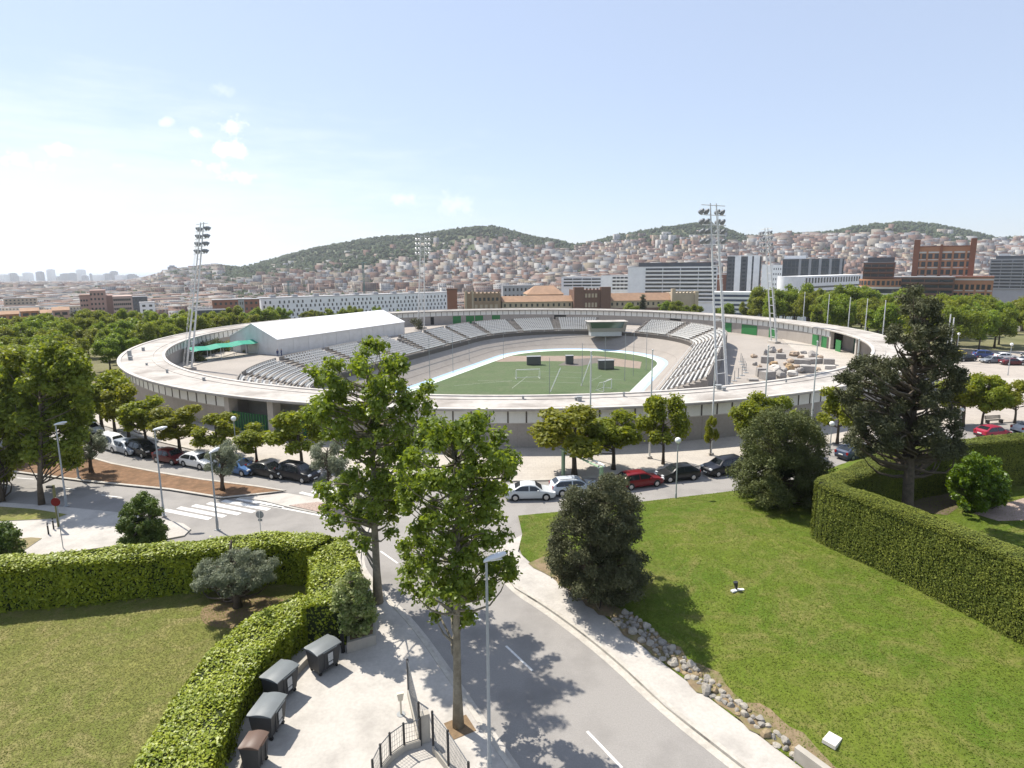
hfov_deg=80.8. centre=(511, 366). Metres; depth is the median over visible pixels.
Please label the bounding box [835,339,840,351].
inner door
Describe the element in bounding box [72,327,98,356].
park tree
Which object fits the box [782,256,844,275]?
glass office block
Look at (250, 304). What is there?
town block
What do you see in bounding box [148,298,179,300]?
hillside house
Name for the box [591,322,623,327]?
window
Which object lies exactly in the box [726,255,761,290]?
strip tower
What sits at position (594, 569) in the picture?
cypress bush
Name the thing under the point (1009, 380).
round steps
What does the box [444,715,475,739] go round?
tree pit
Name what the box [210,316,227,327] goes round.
park tree
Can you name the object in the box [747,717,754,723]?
rock
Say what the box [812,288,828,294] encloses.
park tree
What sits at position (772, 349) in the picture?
stone block
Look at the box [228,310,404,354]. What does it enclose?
event tent
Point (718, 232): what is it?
floodlight tower
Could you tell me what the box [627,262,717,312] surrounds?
slab block
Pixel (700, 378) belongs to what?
grandstand
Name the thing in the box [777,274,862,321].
rounded white block
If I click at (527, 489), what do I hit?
parked car
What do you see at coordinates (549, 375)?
net post
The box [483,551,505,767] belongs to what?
street lamp
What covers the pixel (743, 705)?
rock
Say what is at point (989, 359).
parked car
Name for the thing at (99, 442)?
olive tree
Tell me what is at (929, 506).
hedge soil
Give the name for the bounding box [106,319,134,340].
park tree
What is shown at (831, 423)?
globe lamp
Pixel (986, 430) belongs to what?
parked car
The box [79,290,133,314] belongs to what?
pink hospital
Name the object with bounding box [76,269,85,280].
skyline tower
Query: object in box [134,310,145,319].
park tree
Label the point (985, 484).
laurel bush
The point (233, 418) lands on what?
globe lamp
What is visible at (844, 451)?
parked car
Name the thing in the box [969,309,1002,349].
park tree
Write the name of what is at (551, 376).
pitch lines
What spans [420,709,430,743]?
gate pillar
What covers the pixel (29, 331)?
park tree
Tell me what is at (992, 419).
park bench
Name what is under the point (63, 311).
apartments
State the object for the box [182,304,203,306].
hillside house
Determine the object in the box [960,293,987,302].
park tree
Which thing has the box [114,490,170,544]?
conical bush
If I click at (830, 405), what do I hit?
street tree
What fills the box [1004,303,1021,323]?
park tree
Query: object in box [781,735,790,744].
rock
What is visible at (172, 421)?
street tree
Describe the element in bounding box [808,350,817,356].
stone block
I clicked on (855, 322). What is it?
park tree
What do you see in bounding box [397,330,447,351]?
grandstand
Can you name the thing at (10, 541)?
laurel bush
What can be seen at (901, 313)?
park tree
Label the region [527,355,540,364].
dugout
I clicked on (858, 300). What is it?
park tree
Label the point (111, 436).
parked car
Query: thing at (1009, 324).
park tree
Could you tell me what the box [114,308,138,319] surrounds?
park tree
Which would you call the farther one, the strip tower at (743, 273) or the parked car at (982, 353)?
the strip tower at (743, 273)
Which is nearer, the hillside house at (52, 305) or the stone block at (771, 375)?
the stone block at (771, 375)
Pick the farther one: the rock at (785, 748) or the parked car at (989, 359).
the parked car at (989, 359)
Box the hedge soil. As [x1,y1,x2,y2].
[914,493,957,514]
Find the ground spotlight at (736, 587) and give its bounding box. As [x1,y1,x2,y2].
[730,581,743,592]
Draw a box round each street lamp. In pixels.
[54,421,68,506]
[153,426,166,515]
[209,447,220,530]
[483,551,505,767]
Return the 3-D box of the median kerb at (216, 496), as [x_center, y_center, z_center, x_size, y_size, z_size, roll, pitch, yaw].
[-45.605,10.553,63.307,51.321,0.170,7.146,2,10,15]
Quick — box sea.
[0,271,159,280]
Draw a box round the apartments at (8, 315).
[0,311,19,319]
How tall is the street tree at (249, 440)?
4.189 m
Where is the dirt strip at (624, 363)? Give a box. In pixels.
[497,356,641,368]
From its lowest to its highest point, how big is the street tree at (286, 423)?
6.450 m
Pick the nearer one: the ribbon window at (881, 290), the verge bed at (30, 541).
the verge bed at (30, 541)
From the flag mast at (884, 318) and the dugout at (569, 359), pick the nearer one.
the flag mast at (884, 318)
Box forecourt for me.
[225,585,507,767]
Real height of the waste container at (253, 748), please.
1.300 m
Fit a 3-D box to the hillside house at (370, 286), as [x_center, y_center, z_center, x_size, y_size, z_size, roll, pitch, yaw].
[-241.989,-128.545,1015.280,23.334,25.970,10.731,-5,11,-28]
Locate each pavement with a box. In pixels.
[0,502,190,554]
[95,339,862,481]
[503,535,800,767]
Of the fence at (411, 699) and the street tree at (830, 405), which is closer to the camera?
the fence at (411, 699)
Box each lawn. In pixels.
[0,583,307,767]
[518,457,1023,767]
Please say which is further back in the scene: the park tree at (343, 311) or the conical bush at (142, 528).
the park tree at (343, 311)
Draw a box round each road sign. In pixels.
[51,498,63,547]
[256,511,263,530]
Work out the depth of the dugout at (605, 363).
150.57 m
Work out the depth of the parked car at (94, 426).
76.03 m
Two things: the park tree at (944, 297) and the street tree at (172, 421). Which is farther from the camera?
the park tree at (944, 297)
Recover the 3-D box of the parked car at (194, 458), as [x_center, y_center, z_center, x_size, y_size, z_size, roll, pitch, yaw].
[-33.153,9.768,63.561,4.195,1.470,2.040,4,10,25]
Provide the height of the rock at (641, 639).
0.462 m
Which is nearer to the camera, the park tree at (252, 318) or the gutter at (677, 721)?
the gutter at (677, 721)
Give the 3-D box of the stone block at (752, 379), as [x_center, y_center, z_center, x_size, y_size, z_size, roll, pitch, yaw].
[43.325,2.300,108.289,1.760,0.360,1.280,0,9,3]
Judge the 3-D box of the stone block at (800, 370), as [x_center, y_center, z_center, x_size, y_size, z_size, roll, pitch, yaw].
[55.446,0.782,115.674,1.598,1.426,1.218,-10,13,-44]
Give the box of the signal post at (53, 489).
[46,485,59,526]
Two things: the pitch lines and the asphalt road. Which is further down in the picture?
the asphalt road
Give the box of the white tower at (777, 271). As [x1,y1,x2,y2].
[761,265,782,290]
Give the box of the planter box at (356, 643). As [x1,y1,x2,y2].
[340,622,375,653]
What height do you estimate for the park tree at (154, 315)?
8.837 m
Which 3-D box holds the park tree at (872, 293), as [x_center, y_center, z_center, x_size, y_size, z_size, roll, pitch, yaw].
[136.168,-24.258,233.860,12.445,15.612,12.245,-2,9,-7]
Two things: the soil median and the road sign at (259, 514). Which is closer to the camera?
the road sign at (259, 514)
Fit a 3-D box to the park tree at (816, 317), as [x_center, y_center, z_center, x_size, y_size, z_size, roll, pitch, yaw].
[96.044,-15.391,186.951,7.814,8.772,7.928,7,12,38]
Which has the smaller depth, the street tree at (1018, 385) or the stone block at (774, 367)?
the street tree at (1018, 385)
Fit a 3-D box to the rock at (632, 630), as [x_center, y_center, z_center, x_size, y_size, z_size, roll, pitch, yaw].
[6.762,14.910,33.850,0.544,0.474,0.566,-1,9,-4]
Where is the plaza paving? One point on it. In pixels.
(973, 415)
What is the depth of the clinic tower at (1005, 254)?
685.20 m
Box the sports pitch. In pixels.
[413,351,656,394]
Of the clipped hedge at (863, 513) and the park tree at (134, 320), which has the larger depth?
the park tree at (134, 320)
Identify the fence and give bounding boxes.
[371,717,421,767]
[406,658,419,738]
[431,710,469,767]
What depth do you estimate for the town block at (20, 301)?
625.31 m
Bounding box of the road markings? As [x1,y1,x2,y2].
[7,478,622,767]
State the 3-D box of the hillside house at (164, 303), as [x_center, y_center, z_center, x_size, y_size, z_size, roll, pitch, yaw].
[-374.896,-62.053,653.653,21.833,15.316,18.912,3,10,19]
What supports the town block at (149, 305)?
on the terrain at (99, 367)
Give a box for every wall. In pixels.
[235,655,308,767]
[793,745,830,767]
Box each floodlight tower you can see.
[181,222,210,369]
[415,235,430,328]
[698,203,727,385]
[758,228,780,343]
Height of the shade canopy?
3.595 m
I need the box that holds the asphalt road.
[0,422,1019,767]
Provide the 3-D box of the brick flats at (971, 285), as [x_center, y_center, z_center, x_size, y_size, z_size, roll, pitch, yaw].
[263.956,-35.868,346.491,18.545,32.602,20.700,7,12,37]
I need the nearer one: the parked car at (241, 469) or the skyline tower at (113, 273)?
the parked car at (241, 469)
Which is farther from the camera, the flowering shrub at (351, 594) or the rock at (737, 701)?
the flowering shrub at (351, 594)
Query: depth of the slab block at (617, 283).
523.02 m
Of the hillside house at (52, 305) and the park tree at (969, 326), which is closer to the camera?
the park tree at (969, 326)
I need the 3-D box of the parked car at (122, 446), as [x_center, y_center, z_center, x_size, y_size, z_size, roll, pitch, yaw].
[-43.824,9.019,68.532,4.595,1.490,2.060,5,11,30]
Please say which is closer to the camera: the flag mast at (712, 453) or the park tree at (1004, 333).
the flag mast at (712, 453)
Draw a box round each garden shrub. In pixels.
[191,351,206,360]
[197,340,215,354]
[210,337,220,353]
[217,341,230,351]
[408,318,422,329]
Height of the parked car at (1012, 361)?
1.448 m
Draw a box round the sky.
[0,0,1023,272]
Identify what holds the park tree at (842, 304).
on the terrain at (99, 367)
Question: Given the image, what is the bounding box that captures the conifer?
[831,281,971,507]
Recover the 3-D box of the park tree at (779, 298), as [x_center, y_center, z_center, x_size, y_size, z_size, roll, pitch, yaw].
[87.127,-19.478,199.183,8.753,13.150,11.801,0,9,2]
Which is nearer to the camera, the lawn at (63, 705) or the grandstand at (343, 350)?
the lawn at (63, 705)
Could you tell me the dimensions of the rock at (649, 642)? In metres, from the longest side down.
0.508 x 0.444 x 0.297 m
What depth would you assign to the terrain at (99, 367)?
160.40 m
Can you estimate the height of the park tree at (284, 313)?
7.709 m
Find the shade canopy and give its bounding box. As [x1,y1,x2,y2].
[183,339,258,358]
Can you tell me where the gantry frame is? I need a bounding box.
[560,448,604,490]
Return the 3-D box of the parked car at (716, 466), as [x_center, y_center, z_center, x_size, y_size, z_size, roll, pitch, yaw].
[21.201,9.783,60.156,4.595,1.698,2.140,-4,10,-21]
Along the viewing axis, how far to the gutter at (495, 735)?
31.17 m
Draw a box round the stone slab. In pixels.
[822,731,841,749]
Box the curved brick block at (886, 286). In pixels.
[859,279,901,295]
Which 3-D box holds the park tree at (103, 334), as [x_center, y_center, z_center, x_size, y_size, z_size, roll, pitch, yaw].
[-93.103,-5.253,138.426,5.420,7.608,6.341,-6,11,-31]
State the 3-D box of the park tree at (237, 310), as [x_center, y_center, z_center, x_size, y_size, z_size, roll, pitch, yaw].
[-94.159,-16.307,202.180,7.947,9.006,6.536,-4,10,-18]
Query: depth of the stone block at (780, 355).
133.08 m
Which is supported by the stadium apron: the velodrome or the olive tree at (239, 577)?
the velodrome
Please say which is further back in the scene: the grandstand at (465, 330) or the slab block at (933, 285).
the slab block at (933, 285)
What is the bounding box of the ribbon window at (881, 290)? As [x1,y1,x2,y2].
[872,289,898,292]
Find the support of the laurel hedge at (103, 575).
on the lawn at (63, 705)
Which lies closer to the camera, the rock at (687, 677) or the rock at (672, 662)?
the rock at (687, 677)
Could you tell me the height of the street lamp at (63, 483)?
7.604 m
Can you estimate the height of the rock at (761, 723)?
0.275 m
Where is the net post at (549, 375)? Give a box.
[549,358,549,393]
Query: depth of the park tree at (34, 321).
157.86 m
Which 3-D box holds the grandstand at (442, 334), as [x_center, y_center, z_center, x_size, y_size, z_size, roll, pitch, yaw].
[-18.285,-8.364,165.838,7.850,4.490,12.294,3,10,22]
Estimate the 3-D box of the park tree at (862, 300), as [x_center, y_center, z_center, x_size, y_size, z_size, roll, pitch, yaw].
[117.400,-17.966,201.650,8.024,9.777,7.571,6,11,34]
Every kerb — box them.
[14,453,285,497]
[94,418,1023,481]
[357,527,514,767]
[500,545,751,767]
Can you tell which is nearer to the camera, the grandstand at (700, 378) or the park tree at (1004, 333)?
the grandstand at (700, 378)
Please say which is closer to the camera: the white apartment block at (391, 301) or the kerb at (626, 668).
the kerb at (626, 668)
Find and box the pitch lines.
[455,370,619,385]
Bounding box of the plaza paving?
[841,348,1023,441]
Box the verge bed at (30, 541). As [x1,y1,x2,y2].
[19,537,41,549]
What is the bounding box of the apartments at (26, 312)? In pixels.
[19,307,38,317]
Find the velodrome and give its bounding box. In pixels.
[117,308,908,447]
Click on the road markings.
(281, 507)
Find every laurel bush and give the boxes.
[0,519,27,554]
[944,450,1012,512]
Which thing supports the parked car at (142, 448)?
on the asphalt road
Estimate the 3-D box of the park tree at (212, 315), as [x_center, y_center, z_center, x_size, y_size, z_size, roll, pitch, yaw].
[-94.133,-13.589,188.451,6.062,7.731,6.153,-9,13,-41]
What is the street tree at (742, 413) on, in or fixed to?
on the stadium pavement at (541, 463)
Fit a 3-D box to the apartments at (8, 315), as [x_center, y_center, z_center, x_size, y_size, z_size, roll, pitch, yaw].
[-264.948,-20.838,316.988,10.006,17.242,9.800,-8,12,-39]
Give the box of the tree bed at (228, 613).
[200,595,283,627]
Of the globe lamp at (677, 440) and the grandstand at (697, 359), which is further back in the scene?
the grandstand at (697, 359)
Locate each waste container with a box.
[238,730,268,767]
[246,692,287,740]
[259,659,299,693]
[304,634,341,675]
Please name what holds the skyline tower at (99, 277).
on the terrain at (99, 367)
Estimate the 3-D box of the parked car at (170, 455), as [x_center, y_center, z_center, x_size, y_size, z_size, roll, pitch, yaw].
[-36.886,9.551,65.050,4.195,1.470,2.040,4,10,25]
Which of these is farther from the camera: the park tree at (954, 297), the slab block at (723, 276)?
the slab block at (723, 276)
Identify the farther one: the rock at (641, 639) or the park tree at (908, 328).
the park tree at (908, 328)
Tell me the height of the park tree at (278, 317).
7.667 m
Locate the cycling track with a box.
[309,328,693,391]
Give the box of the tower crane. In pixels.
[361,262,366,293]
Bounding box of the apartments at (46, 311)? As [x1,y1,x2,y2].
[40,309,51,314]
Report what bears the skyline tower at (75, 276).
on the terrain at (99, 367)
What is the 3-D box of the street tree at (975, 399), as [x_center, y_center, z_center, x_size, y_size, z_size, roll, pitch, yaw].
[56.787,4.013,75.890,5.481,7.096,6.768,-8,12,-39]
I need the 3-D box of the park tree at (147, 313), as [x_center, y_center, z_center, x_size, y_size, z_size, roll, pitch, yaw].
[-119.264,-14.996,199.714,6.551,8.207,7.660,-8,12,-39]
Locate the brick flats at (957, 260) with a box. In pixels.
[911,238,977,275]
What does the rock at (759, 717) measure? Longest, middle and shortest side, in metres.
0.426 x 0.376 x 0.312 m
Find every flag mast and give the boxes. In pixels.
[590,351,591,406]
[647,349,653,458]
[708,348,716,455]
[762,345,768,448]
[811,341,818,415]
[865,299,867,330]
[882,301,885,334]
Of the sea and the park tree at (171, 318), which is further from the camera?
the sea
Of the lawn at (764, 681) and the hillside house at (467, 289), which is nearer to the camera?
the lawn at (764, 681)
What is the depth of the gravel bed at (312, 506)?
52.16 m
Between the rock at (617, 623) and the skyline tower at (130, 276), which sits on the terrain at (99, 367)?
the skyline tower at (130, 276)
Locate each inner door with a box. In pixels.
[453,316,460,323]
[466,316,473,322]
[475,315,482,320]
[492,315,499,319]
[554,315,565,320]
[724,323,731,331]
[741,324,748,333]
[749,325,756,334]
[769,327,776,337]
[812,334,818,345]
[821,336,826,347]
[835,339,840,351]
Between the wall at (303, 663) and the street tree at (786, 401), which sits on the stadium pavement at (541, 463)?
the street tree at (786, 401)
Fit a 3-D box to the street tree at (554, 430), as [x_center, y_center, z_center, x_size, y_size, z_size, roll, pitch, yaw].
[6.104,7.134,59.227,8.721,7.196,9.414,5,11,29]
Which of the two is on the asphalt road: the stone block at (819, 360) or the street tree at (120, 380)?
the street tree at (120, 380)
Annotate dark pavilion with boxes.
[197,308,225,314]
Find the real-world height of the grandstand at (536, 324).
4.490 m
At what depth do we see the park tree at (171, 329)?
153.78 m
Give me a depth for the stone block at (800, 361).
125.67 m
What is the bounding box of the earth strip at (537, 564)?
[529,556,835,767]
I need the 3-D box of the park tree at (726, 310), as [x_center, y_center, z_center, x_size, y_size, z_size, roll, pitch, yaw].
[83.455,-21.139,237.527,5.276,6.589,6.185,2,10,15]
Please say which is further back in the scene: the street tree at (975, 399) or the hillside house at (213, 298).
the hillside house at (213, 298)
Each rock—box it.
[614,621,622,626]
[620,623,626,628]
[621,608,628,614]
[628,627,637,634]
[631,623,639,628]
[637,636,645,645]
[643,622,650,628]
[646,639,653,645]
[658,639,666,645]
[658,656,666,661]
[666,644,675,651]
[667,657,678,666]
[681,663,687,670]
[684,674,690,680]
[686,659,695,668]
[690,674,698,679]
[692,666,699,671]
[701,683,710,696]
[712,687,718,693]
[715,696,722,701]
[718,688,725,693]
[727,702,733,707]
[734,699,742,705]
[739,702,747,710]
[740,710,748,716]
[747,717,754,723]
[755,714,765,722]
[757,721,764,726]
[760,728,770,739]
[772,742,780,748]
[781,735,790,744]
[782,745,788,750]
[789,751,793,759]
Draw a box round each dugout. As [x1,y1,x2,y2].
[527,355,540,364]
[565,355,573,363]
[598,359,614,369]
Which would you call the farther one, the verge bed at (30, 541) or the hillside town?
the hillside town
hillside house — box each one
[1,307,44,310]
[2,305,35,306]
[8,306,39,307]
[36,304,69,306]
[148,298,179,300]
[159,302,177,304]
[180,301,209,302]
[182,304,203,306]
[199,297,228,299]
[209,295,235,297]
[361,283,375,290]
[462,288,473,291]
[473,283,489,285]
[474,286,491,291]
[539,274,554,277]
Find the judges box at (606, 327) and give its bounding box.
[585,320,628,335]
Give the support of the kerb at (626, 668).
on the asphalt road
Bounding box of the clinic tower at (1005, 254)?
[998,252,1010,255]
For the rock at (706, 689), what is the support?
on the earth strip at (537, 564)
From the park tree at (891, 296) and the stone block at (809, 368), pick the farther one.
the park tree at (891, 296)
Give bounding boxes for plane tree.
[0,337,96,504]
[0,342,27,501]
[296,334,437,604]
[388,408,522,729]
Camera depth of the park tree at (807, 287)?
221.86 m
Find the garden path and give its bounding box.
[973,498,1023,520]
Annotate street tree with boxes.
[87,368,124,430]
[93,375,131,431]
[99,383,138,436]
[114,394,164,438]
[145,404,205,450]
[189,411,240,448]
[230,421,267,460]
[261,405,326,461]
[526,403,604,475]
[573,408,645,469]
[633,392,692,464]
[704,416,719,455]
[728,390,769,436]
[761,395,800,417]
[816,385,863,443]
[934,372,991,426]
[959,375,1016,424]
[1005,379,1023,423]
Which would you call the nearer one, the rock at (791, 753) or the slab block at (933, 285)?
the rock at (791, 753)
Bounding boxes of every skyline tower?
[0,274,10,281]
[8,273,17,280]
[22,272,33,281]
[35,271,44,280]
[46,269,55,280]
[60,273,73,280]
[70,273,76,280]
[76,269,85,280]
[81,275,88,280]
[92,274,104,280]
[103,273,111,279]
[110,271,117,279]
[115,275,126,279]
[127,274,136,278]
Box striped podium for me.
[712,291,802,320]
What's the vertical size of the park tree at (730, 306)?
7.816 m
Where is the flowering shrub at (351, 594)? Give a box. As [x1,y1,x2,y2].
[328,568,379,637]
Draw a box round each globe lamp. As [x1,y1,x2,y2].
[231,416,236,454]
[675,437,680,497]
[829,421,834,455]
[1007,343,1013,374]
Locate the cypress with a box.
[638,294,647,309]
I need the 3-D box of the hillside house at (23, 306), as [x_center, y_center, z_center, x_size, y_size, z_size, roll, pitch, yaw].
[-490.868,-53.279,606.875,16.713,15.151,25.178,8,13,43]
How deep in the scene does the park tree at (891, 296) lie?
195.31 m
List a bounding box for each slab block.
[561,276,600,294]
[601,275,627,292]
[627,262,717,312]
[717,274,726,290]
[860,257,895,324]
[894,276,954,296]
[988,255,1023,302]
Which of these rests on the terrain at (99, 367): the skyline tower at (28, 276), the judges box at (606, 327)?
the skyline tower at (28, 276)
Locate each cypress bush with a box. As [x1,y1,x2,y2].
[543,472,654,609]
[725,403,838,511]
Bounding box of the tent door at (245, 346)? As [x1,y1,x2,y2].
[241,344,247,352]
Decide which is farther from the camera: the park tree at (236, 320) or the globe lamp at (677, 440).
the park tree at (236, 320)
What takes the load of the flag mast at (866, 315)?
on the terrain at (99, 367)
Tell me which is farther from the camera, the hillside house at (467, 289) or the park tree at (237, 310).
the hillside house at (467, 289)
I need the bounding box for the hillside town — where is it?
[0,224,1023,316]
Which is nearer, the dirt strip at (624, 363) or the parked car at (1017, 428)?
the parked car at (1017, 428)
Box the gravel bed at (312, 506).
[289,502,364,514]
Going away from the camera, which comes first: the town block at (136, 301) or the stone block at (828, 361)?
the stone block at (828, 361)
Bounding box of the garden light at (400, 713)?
[396,691,404,716]
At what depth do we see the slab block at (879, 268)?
390.95 m
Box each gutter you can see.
[361,528,519,767]
[493,549,740,767]
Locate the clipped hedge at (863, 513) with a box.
[809,432,1023,645]
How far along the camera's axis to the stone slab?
25.43 m
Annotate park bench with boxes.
[984,415,1002,423]
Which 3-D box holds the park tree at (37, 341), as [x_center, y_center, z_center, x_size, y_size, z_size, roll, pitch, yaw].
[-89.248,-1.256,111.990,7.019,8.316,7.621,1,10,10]
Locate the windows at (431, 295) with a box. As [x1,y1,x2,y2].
[263,295,445,310]
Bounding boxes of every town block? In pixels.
[3,297,37,305]
[132,296,147,311]
[139,301,154,317]
[212,298,259,318]
[238,298,244,312]
[501,285,539,295]
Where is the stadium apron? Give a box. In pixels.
[192,323,841,387]
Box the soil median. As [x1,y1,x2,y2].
[15,459,279,497]
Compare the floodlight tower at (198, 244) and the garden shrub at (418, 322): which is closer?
the floodlight tower at (198, 244)
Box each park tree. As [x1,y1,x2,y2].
[0,317,9,324]
[0,326,13,338]
[0,336,23,348]
[0,364,34,426]
[2,335,24,344]
[9,337,46,349]
[10,315,23,324]
[10,322,37,343]
[19,315,47,333]
[20,335,36,345]
[29,330,65,344]
[30,328,62,342]
[36,312,59,319]
[36,314,58,323]
[43,321,82,338]
[46,321,75,338]
[53,333,90,357]
[53,339,81,358]
[59,317,87,339]
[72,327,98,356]
[73,309,84,318]
[76,310,102,319]
[85,318,98,330]
[88,321,107,329]
[89,337,122,369]
[94,328,113,359]
[99,315,119,327]
[105,332,139,353]
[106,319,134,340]
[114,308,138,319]
[127,321,157,345]
[128,317,147,338]
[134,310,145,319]
[134,318,167,338]
[143,310,153,322]
[150,312,167,319]
[158,323,183,337]
[164,313,189,331]
[170,315,189,333]
[179,312,197,330]
[192,316,212,330]
[203,311,220,324]
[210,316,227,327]
[217,313,231,325]
[218,305,242,322]
[229,311,245,324]
[239,310,256,318]
[242,313,259,323]
[254,306,277,321]
[264,310,281,319]
[275,307,292,318]
[298,311,313,317]
[315,311,325,315]
[325,308,336,315]
[340,307,353,313]
[347,305,360,312]
[353,308,363,312]
[371,307,380,310]
[623,304,634,309]
[624,302,639,309]
[657,300,670,310]
[668,300,683,310]
[682,305,690,311]
[691,304,703,311]
[718,306,730,313]
[724,303,735,313]
[739,301,751,315]
[746,287,764,316]
[747,296,766,316]
[749,286,775,316]
[762,288,787,317]
[762,300,786,316]
[763,290,793,317]
[782,312,793,318]
[784,281,814,319]
[792,291,820,320]
[792,292,817,321]
[808,304,829,323]
[810,291,819,296]
[810,293,838,323]
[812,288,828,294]
[819,293,857,325]
[825,283,867,300]
[826,306,859,327]
[852,297,864,325]
[855,298,864,327]
[855,299,879,330]
[857,285,882,324]
[860,302,895,332]
[864,303,906,334]
[868,296,891,330]
[881,292,905,302]
[894,298,925,338]
[896,287,923,297]
[898,298,958,347]
[922,292,947,297]
[932,295,951,300]
[934,305,988,345]
[950,305,976,341]
[951,294,961,299]
[953,296,978,312]
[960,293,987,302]
[964,294,997,312]
[964,302,981,314]
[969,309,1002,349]
[982,295,998,304]
[982,305,1019,347]
[993,310,1019,344]
[995,300,1018,319]
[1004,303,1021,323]
[1011,295,1023,304]
[1015,298,1023,321]
[1019,310,1023,329]
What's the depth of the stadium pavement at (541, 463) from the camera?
66.76 m
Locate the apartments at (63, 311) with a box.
[51,307,69,318]
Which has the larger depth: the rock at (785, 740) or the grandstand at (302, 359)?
the grandstand at (302, 359)
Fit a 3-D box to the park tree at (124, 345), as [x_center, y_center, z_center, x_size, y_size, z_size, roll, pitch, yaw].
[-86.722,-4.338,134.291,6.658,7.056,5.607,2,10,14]
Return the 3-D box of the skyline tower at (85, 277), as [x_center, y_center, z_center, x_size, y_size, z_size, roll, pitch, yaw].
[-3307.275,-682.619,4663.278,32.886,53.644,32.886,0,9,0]
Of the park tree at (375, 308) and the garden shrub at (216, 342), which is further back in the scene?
the park tree at (375, 308)
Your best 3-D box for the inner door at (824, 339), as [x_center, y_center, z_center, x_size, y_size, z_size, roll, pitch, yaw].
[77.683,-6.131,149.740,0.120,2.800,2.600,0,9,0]
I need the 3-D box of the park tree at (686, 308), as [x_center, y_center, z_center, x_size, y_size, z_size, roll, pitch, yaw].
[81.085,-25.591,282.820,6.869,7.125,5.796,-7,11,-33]
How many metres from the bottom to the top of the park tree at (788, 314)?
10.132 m
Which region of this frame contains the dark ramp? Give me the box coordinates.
[560,358,614,365]
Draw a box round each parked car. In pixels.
[89,422,103,434]
[102,431,123,452]
[113,437,133,455]
[126,437,159,458]
[151,446,183,465]
[178,450,217,469]
[219,457,251,476]
[245,459,279,479]
[274,459,320,483]
[505,480,555,501]
[549,474,596,496]
[617,469,663,490]
[655,462,700,482]
[700,454,744,477]
[834,444,871,460]
[960,354,977,361]
[971,350,994,357]
[973,424,1012,436]
[979,355,1003,362]
[993,352,1018,357]
[998,357,1023,365]
[1010,422,1023,432]
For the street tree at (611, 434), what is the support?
on the stadium pavement at (541, 463)
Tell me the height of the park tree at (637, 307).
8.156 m
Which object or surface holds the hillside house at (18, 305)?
on the terrain at (99, 367)
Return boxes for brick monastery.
[446,285,698,310]
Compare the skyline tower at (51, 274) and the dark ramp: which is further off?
the skyline tower at (51, 274)
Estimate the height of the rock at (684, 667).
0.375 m
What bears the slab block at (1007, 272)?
on the terrain at (99, 367)
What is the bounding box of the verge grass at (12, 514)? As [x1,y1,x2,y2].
[0,506,66,520]
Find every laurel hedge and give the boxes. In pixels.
[0,530,334,612]
[129,592,308,767]
[300,536,362,645]
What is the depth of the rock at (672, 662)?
31.01 m
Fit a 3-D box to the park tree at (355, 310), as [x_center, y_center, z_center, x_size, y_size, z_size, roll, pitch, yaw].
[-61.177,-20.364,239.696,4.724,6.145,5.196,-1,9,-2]
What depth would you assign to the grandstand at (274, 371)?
105.78 m
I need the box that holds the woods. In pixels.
[17,221,1013,313]
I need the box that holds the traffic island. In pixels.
[239,493,400,521]
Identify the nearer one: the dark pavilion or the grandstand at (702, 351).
the grandstand at (702, 351)
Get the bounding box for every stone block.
[747,378,758,380]
[755,367,765,376]
[758,370,775,379]
[760,356,773,362]
[767,346,776,352]
[769,364,780,370]
[776,353,785,358]
[776,370,786,378]
[785,363,794,369]
[786,358,793,362]
[787,370,797,376]
[789,351,799,355]
[794,358,810,364]
[797,367,804,372]
[800,365,814,372]
[802,357,822,363]
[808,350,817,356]
[823,358,834,364]
[823,365,835,369]
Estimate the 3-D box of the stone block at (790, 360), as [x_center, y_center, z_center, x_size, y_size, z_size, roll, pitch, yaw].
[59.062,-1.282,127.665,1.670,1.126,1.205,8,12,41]
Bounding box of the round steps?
[985,378,1023,403]
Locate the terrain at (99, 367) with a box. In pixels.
[70,226,1023,382]
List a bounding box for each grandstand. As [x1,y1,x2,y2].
[236,373,296,386]
[242,358,321,387]
[279,348,351,375]
[325,341,393,365]
[360,335,423,356]
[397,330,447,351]
[423,326,467,345]
[445,322,488,340]
[470,319,519,335]
[509,317,555,332]
[553,317,598,330]
[633,319,686,335]
[660,363,713,389]
[666,322,716,340]
[668,354,717,383]
[677,347,721,370]
[684,340,723,362]
[688,327,726,348]
[690,333,726,352]
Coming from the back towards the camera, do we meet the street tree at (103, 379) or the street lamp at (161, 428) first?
the street tree at (103, 379)
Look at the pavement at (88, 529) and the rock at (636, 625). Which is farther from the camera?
the pavement at (88, 529)
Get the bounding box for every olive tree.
[81,425,109,472]
[189,540,281,608]
[203,438,242,490]
[309,440,349,502]
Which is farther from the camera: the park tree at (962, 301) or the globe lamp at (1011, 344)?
the park tree at (962, 301)
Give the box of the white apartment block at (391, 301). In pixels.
[256,291,446,319]
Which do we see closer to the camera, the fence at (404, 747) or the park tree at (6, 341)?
the fence at (404, 747)
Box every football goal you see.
[515,369,538,378]
[595,379,611,391]
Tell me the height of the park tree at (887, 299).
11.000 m
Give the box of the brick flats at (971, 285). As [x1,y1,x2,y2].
[953,276,994,296]
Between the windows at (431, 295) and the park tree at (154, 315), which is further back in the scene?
the windows at (431, 295)

